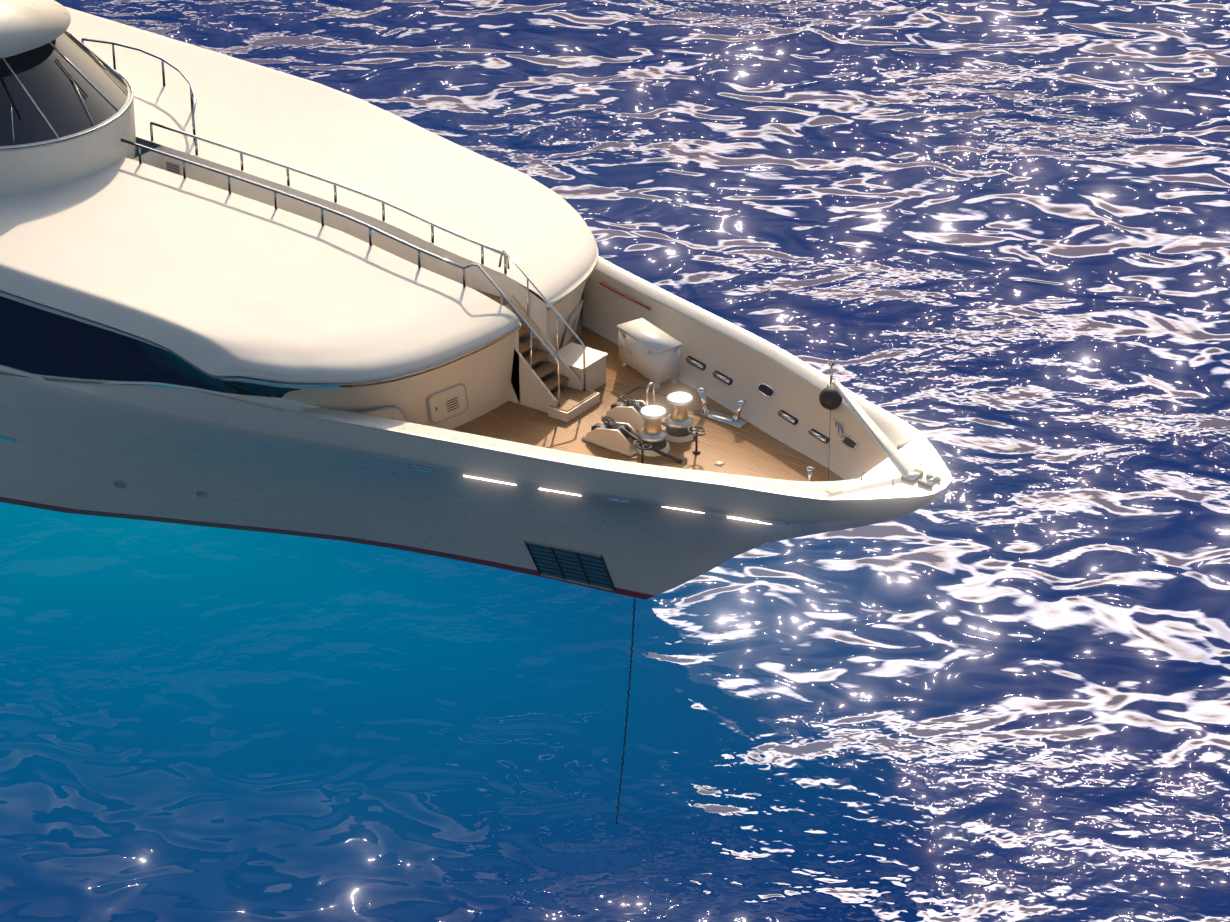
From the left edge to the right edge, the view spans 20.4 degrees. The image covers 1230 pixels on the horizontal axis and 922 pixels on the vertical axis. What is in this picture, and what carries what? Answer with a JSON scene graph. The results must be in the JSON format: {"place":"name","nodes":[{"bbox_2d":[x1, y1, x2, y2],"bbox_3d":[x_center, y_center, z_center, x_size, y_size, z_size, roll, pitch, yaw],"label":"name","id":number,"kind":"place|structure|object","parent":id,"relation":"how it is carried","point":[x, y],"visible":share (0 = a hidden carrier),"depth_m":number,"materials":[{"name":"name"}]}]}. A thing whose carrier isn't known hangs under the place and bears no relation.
{"place":"outdoors","nodes":[
{"label":"outdoors","id":0,"kind":"place"},
{"bbox_2d":[0,0,1229,921],"bbox_3d":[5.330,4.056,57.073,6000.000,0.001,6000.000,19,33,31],"label":"sea water","id":1,"kind":"structure","parent":0,"point":[981,246],"depth_m":60.12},
{"bbox_2d":[0,137,944,599],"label":"yacht hull","id":2,"kind":"object","parent":1,"relation":"on","point":[164,453],"visible":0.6,"depth_m":59.40,"materials":[{"name":"white"}]},
{"bbox_2d":[0,257,599,429],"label":"superstructure sides","id":3,"kind":"object","parent":2,"relation":"on","point":[45,343],"visible":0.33,"depth_m":58.91,"materials":[{"name":"white glass"}]},
{"bbox_2d":[0,7,598,385],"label":"superstructure roof","id":4,"kind":"structure","parent":3,"relation":"on","point":[212,281],"depth_m":60.98,"materials":[{"name":"white paint"}]},
{"bbox_2d":[0,0,137,194],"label":"wheelhouse","id":5,"kind":"object","parent":4,"relation":"on","point":[30,30],"visible":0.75,"depth_m":62.75,"materials":[{"name":"white paint"}]},
{"bbox_2d":[0,30,132,149],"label":"wheelhouse trim","id":6,"kind":"structure","parent":5,"relation":"attached to","point":[101,62],"depth_m":62.99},
{"bbox_2d":[132,145,546,403],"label":"roof walkway","id":7,"kind":"structure","parent":4,"relation":"on","point":[477,279],"depth_m":61.75,"materials":[{"name":"beige paint"}]},
{"bbox_2d":[81,38,585,406],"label":"hand rails","id":8,"kind":"object","parent":7,"relation":"on","point":[335,184],"visible":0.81,"depth_m":61.32,"materials":[{"name":"silver metal"}]},
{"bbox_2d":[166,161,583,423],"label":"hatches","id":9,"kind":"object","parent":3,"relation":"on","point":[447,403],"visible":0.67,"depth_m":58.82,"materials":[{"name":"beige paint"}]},
{"bbox_2d":[0,436,787,590],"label":"hull fittings","id":10,"kind":"object","parent":2,"relation":"on","point":[573,565],"visible":0.98,"depth_m":60.08,"materials":[{"name":"black metal"}]},
{"bbox_2d":[296,256,951,499],"bbox_3d":[1.188,-0.497,58.022,10.200,1.050,8.266,19,33,31],"label":"foredeck well","id":11,"kind":"object","parent":2,"relation":"on","point":[767,448],"visible":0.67,"depth_m":58.81,"materials":[{"name":"white paint"}]},
{"bbox_2d":[485,295,607,421],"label":"foredeck stairs","id":12,"kind":"structure","parent":11,"relation":"on","point":[537,382],"depth_m":60.10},
{"bbox_2d":[582,283,858,481],"bbox_3d":[0.828,-0.817,58.707,6.987,0.972,5.954,19,33,31],"label":"deck equipment","id":13,"kind":"object","parent":11,"relation":"on","point":[649,350],"visible":0.79,"depth_m":59.17,"materials":[{"name":"white metal"}]},
{"bbox_2d":[616,360,940,823],"bbox_3d":[2.720,1.695,55.849,5.095,5.321,7.420,1,28,2],"label":"bow gear","id":14,"kind":"object","parent":11,"relation":"on","point":[833,394],"visible":0.96,"depth_m":55.66,"materials":[{"name":"silver metal"}]}
]}

